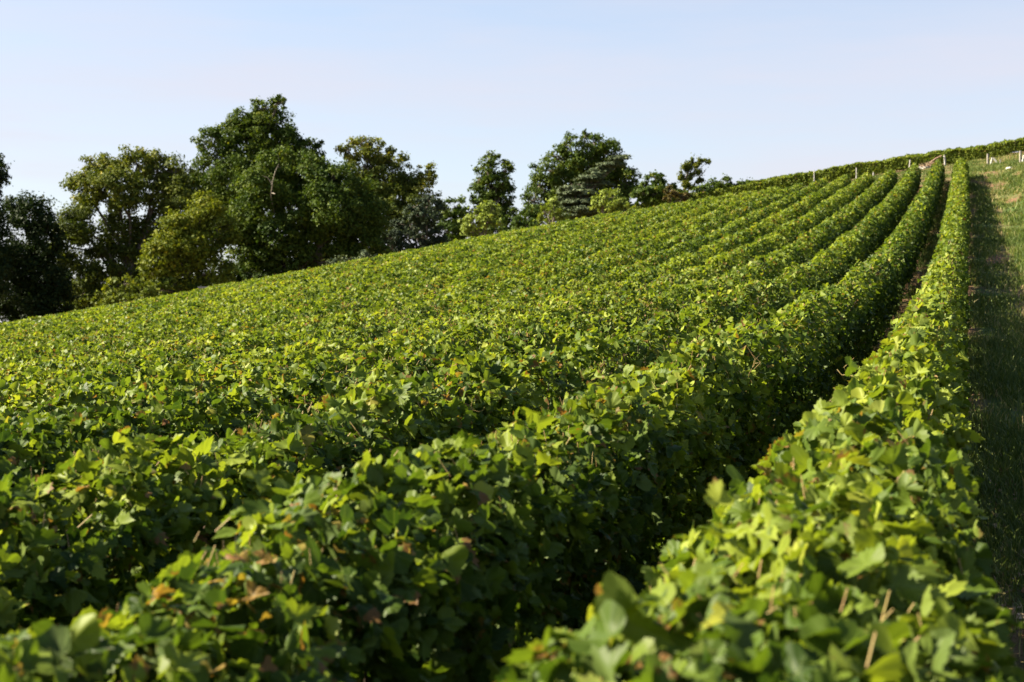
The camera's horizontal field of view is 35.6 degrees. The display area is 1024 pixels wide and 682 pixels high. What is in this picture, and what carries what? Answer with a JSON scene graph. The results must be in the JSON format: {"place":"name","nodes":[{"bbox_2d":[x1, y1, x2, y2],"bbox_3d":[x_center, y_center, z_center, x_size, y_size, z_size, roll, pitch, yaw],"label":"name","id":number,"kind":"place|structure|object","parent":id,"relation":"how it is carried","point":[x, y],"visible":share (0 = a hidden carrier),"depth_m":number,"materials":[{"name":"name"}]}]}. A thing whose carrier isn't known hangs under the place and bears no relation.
{"place":"outdoors","nodes":[
{"label":"outdoors","id":0,"kind":"place"},
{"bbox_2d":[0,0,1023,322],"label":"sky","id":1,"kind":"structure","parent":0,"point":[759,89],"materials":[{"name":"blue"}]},
{"bbox_2d":[804,151,1023,669],"bbox_3d":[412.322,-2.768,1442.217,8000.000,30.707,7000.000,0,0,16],"label":"ground","id":2,"kind":"structure","parent":0,"point":[981,290],"depth_m":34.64,"materials":[{"name":"green plant"}]},
{"bbox_2d":[0,153,24,306],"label":"dark tree","id":3,"kind":"object","parent":2,"relation":"on","point":[5,269],"visible":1,"depth_m":127.17,"materials":[{"name":"green plant"}]},
{"bbox_2d":[0,189,79,322],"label":"dark tree","id":4,"kind":"object","parent":2,"relation":"on","point":[34,294],"visible":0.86,"depth_m":130.03,"materials":[{"name":"green plant"}]},
{"bbox_2d":[47,144,198,310],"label":"broad tree","id":5,"kind":"object","parent":2,"relation":"on","point":[114,238],"visible":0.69,"depth_m":138.73,"materials":[{"name":"green plant"}]},
{"bbox_2d":[90,273,161,307],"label":"shrub","id":6,"kind":"object","parent":2,"relation":"on","point":[110,296],"visible":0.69,"depth_m":111.36,"materials":[{"name":"green plant"}]},
{"bbox_2d":[41,264,211,305],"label":"dark tree","id":7,"kind":"object","parent":2,"relation":"on","point":[71,274],"visible":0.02,"depth_m":165.73,"materials":[{"name":"green plant"}]},
{"bbox_2d":[57,281,232,314],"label":"vine row","id":8,"kind":"object","parent":2,"relation":"on","point":[199,289],"visible":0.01,"depth_m":99.88,"materials":[{"name":"green plant"}]},
{"bbox_2d":[0,269,306,324],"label":"vine row","id":9,"kind":"object","parent":2,"relation":"on","point":[159,295],"depth_m":82.42,"materials":[{"name":"green plant"}]},
{"bbox_2d":[8,264,331,322],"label":"vine row","id":10,"kind":"object","parent":2,"relation":"on","point":[214,285],"depth_m":86.63,"materials":[{"name":"green plant"}]},
{"bbox_2d":[1,257,363,324],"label":"vine row","id":11,"kind":"object","parent":2,"relation":"on","point":[37,317],"depth_m":65.27,"materials":[{"name":"green plant"}]},
{"bbox_2d":[135,188,244,295],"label":"yellowing tree","id":12,"kind":"object","parent":2,"relation":"on","point":[200,244],"visible":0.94,"depth_m":120.92,"materials":[{"name":"green plant"}]},
{"bbox_2d":[1,254,381,326],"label":"vine row","id":13,"kind":"object","parent":2,"relation":"on","point":[89,309],"depth_m":67.88,"materials":[{"name":"green plant"}]},
{"bbox_2d":[41,261,343,318],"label":"vine row","id":14,"kind":"object","parent":2,"relation":"on","point":[132,301],"depth_m":74.03,"materials":[{"name":"green plant"}]},
{"bbox_2d":[6,252,395,327],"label":"vine row","id":15,"kind":"object","parent":2,"relation":"on","point":[12,324],"visible":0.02,"depth_m":73.67,"materials":[{"name":"green plant"}]},
{"bbox_2d":[0,249,410,329],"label":"vine row","id":16,"kind":"object","parent":2,"relation":"on","point":[82,313],"depth_m":61.72,"materials":[{"name":"green plant"}]},
{"bbox_2d":[0,248,417,330],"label":"vine row","id":17,"kind":"object","parent":2,"relation":"on","point":[129,304],"visible":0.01,"depth_m":66.04,"materials":[{"name":"green plant"}]},
{"bbox_2d":[0,239,458,332],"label":"vine row","id":18,"kind":"object","parent":2,"relation":"on","point":[94,312],"visible":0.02,"depth_m":61.08,"materials":[{"name":"green plant"}]},
{"bbox_2d":[0,236,478,334],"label":"vine row","id":19,"kind":"object","parent":2,"relation":"on","point":[162,302],"visible":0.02,"depth_m":61.08,"materials":[{"name":"green plant"}]},
{"bbox_2d":[177,93,326,244],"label":"tall oak","id":20,"kind":"object","parent":2,"relation":"on","point":[252,130],"visible":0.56,"depth_m":148.93,"materials":[{"name":"green plant"}]},
{"bbox_2d":[0,230,506,335],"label":"vine row","id":21,"kind":"object","parent":2,"relation":"on","point":[82,320],"visible":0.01,"depth_m":57.60,"materials":[{"name":"green plant"}]},
{"bbox_2d":[5,229,516,337],"bbox_3d":[-7.737,-2.652,68.780,1.008,8.561,61.912,0,0,16],"label":"vine row","id":22,"kind":"object","parent":2,"relation":"on","point":[130,309],"visible":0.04,"depth_m":59.35,"materials":[{"name":"green plant"}]},
{"bbox_2d":[0,225,537,339],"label":"vine row","id":23,"kind":"object","parent":2,"relation":"on","point":[286,282],"visible":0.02,"depth_m":56.78,"materials":[{"name":"green plant"}]},
{"bbox_2d":[0,222,553,345],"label":"vine row","id":24,"kind":"object","parent":2,"relation":"on","point":[233,296],"visible":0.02,"depth_m":55.26,"materials":[{"name":"green plant"}]},
{"bbox_2d":[0,216,585,354],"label":"vine row","id":25,"kind":"object","parent":2,"relation":"on","point":[407,259],"visible":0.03,"depth_m":50.75,"materials":[{"name":"green plant"}]},
{"bbox_2d":[0,213,606,351],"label":"vine row","id":26,"kind":"object","parent":2,"relation":"on","point":[464,248],"visible":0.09,"depth_m":51.69,"materials":[{"name":"green plant"}]},
{"bbox_2d":[210,144,398,283],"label":"oak","id":27,"kind":"object","parent":2,"relation":"on","point":[336,212],"visible":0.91,"depth_m":126.32,"materials":[{"name":"green plant"}]},
{"bbox_2d":[0,210,622,356],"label":"vine row","id":28,"kind":"object","parent":2,"relation":"on","point":[415,265],"visible":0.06,"depth_m":48.09,"materials":[{"name":"green plant"}]},
{"bbox_2d":[3,208,645,358],"bbox_3d":[-1.690,-3.177,61.597,0.999,9.786,72.536,0,0,16],"label":"vine row","id":29,"kind":"object","parent":2,"relation":"on","point":[313,292],"visible":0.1,"depth_m":47.30,"materials":[{"name":"green plant"}]},
{"bbox_2d":[0,203,663,359],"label":"vine row","id":30,"kind":"object","parent":2,"relation":"on","point":[522,245],"visible":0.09,"depth_m":46.42,"materials":[{"name":"green plant"}]},
{"bbox_2d":[0,197,693,364],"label":"vine row","id":31,"kind":"object","parent":2,"relation":"on","point":[449,271],"visible":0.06,"depth_m":44.74,"materials":[{"name":"green plant"}]},
{"bbox_2d":[323,249,376,264],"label":"shrub","id":32,"kind":"object","parent":2,"relation":"on","point":[364,253],"visible":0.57,"depth_m":117.52,"materials":[{"name":"green plant"}]},
{"bbox_2d":[1,196,715,364],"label":"vine row","id":33,"kind":"object","parent":2,"relation":"on","point":[489,265],"visible":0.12,"depth_m":43.00,"materials":[{"name":"green plant"}]},
{"bbox_2d":[0,191,737,369],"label":"vine row","id":34,"kind":"object","parent":2,"relation":"on","point":[553,255],"visible":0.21,"depth_m":40.47,"materials":[{"name":"green plant"}]},
{"bbox_2d":[0,190,756,378],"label":"vine row","id":35,"kind":"object","parent":2,"relation":"on","point":[532,268],"visible":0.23,"depth_m":39.67,"materials":[{"name":"green plant"}]},
{"bbox_2d":[333,135,441,250],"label":"oak","id":36,"kind":"object","parent":2,"relation":"on","point":[379,164],"visible":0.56,"depth_m":148.89,"materials":[{"name":"green plant"}]},
{"bbox_2d":[0,185,780,384],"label":"vine row","id":37,"kind":"object","parent":2,"relation":"on","point":[608,252],"visible":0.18,"depth_m":37.91,"materials":[{"name":"green plant"}]},
{"bbox_2d":[0,182,804,394],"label":"vine row","id":38,"kind":"object","parent":2,"relation":"on","point":[577,274],"visible":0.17,"depth_m":29.43,"materials":[{"name":"green plant"}]},
{"bbox_2d":[1,177,828,409],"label":"vine row","id":39,"kind":"object","parent":2,"relation":"on","point":[620,274],"visible":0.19,"depth_m":27.72,"materials":[{"name":"green plant"}]},
{"bbox_2d":[380,194,449,251],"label":"shrub","id":40,"kind":"object","parent":2,"relation":"on","point":[421,219],"visible":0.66,"depth_m":131.22,"materials":[{"name":"green plant"}]},
{"bbox_2d":[0,174,852,415],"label":"vine row","id":41,"kind":"object","parent":2,"relation":"on","point":[26,393],"visible":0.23,"depth_m":21.95,"materials":[{"name":"green plant"}]},
{"bbox_2d":[0,172,875,439],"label":"vine row","id":42,"kind":"object","parent":2,"relation":"on","point":[74,396],"visible":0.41,"depth_m":16.68,"materials":[{"name":"green plant"}]},
{"bbox_2d":[0,168,897,584],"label":"vine row","id":43,"kind":"object","parent":2,"relation":"on","point":[50,442],"visible":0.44,"depth_m":10.55,"materials":[{"name":"green plant"}]},
{"bbox_2d":[427,194,474,240],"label":"young tree","id":44,"kind":"object","parent":2,"relation":"on","point":[453,226],"visible":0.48,"depth_m":141.49,"materials":[{"name":"green plant"}]},
{"bbox_2d":[0,163,921,671],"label":"vine row","id":45,"kind":"object","parent":2,"relation":"on","point":[114,541],"visible":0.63,"depth_m":6.70,"materials":[{"name":"green plant"}]},
{"bbox_2d":[0,159,945,681],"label":"vine row","id":46,"kind":"object","parent":2,"relation":"on","point":[464,557],"visible":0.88,"depth_m":4.77,"materials":[{"name":"green plant"}]},
{"bbox_2d":[457,200,503,237],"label":"young tree","id":47,"kind":"object","parent":2,"relation":"on","point":[483,218],"visible":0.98,"depth_m":127.72,"materials":[{"name":"green plant"}]},
{"bbox_2d":[467,150,520,233],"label":"slim tree","id":48,"kind":"object","parent":2,"relation":"on","point":[498,191],"visible":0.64,"depth_m":147.35,"materials":[{"name":"green plant"}]},
{"bbox_2d":[506,203,557,230],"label":"shrub","id":49,"kind":"object","parent":2,"relation":"on","point":[524,221],"visible":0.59,"depth_m":139.57,"materials":[{"name":"green plant"}]},
{"bbox_2d":[533,195,570,224],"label":"young tree","id":50,"kind":"object","parent":2,"relation":"on","point":[554,212],"visible":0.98,"depth_m":125.70,"materials":[{"name":"green plant"}]},
{"bbox_2d":[519,128,641,223],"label":"oak","id":51,"kind":"object","parent":2,"relation":"on","point":[565,170],"visible":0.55,"depth_m":151.01,"materials":[{"name":"green plant"}]},
{"bbox_2d":[555,154,631,218],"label":"cedar","id":52,"kind":"object","parent":2,"relation":"on","point":[576,204],"visible":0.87,"depth_m":133.02,"materials":[{"name":"green plant"}]},
{"bbox_2d":[587,185,629,213],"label":"young tree","id":53,"kind":"object","parent":2,"relation":"on","point":[606,204],"visible":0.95,"depth_m":125.46,"materials":[{"name":"green plant"}]},
{"bbox_2d":[629,169,678,203],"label":"round tree","id":54,"kind":"object","parent":2,"relation":"on","point":[644,192],"visible":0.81,"depth_m":136.94,"materials":[{"name":"green plant"}]},
{"bbox_2d":[662,183,690,203],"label":"shrub","id":55,"kind":"object","parent":2,"relation":"on","point":[674,194],"visible":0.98,"depth_m":129.73,"materials":[{"name":"green plant"}]},
{"bbox_2d":[671,154,712,191],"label":"thin tree","id":56,"kind":"object","parent":2,"relation":"on","point":[688,167],"visible":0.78,"depth_m":141.72,"materials":[{"name":"green plant"}]},
{"bbox_2d":[675,173,738,197],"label":"shrub","id":57,"kind":"object","parent":2,"relation":"on","point":[713,185],"visible":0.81,"depth_m":135.68,"materials":[{"name":"green plant"}]},
{"bbox_2d":[733,177,753,185],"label":"shrub","id":58,"kind":"object","parent":2,"relation":"on","point":[746,181],"visible":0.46,"depth_m":135.65,"materials":[{"name":"green plant"}]},
{"bbox_2d":[494,157,1023,681],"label":"vine row","id":59,"kind":"object","parent":2,"relation":"on","point":[834,543],"visible":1,"depth_m":3.47,"materials":[{"name":"green plant"}]},
{"bbox_2d":[625,137,1023,211],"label":"tall vine row","id":60,"kind":"object","parent":2,"relation":"on","point":[997,149],"visible":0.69,"depth_m":131.78,"materials":[{"name":"green plant"}]},
{"bbox_2d":[642,137,1021,202],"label":"tall vine row","id":61,"kind":"object","parent":2,"relation":"on","point":[939,151],"visible":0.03,"depth_m":132.41,"materials":[{"name":"green plant"}]},
{"bbox_2d":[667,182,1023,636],"bbox_3d":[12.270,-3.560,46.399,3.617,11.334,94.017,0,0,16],"label":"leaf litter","id":62,"kind":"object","parent":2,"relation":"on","point":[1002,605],"visible":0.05,"depth_m":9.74,"materials":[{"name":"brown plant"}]},
{"bbox_2d":[760,139,1015,188],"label":"tall vine row","id":63,"kind":"object","parent":2,"relation":"on","point":[912,154],"visible":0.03,"depth_m":135.70,"materials":[{"name":"green plant"}]},
{"bbox_2d":[919,155,943,168],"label":"brush pile","id":64,"kind":"object","parent":2,"relation":"on","point":[927,163],"visible":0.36,"depth_m":128.76,"materials":[{"name":"beige wood"}]},
{"bbox_2d":[1019,151,1021,161],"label":"grey post","id":65,"kind":"object","parent":2,"relation":"on","point":[1020,156],"visible":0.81,"depth_m":101.20,"materials":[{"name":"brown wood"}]}
]}

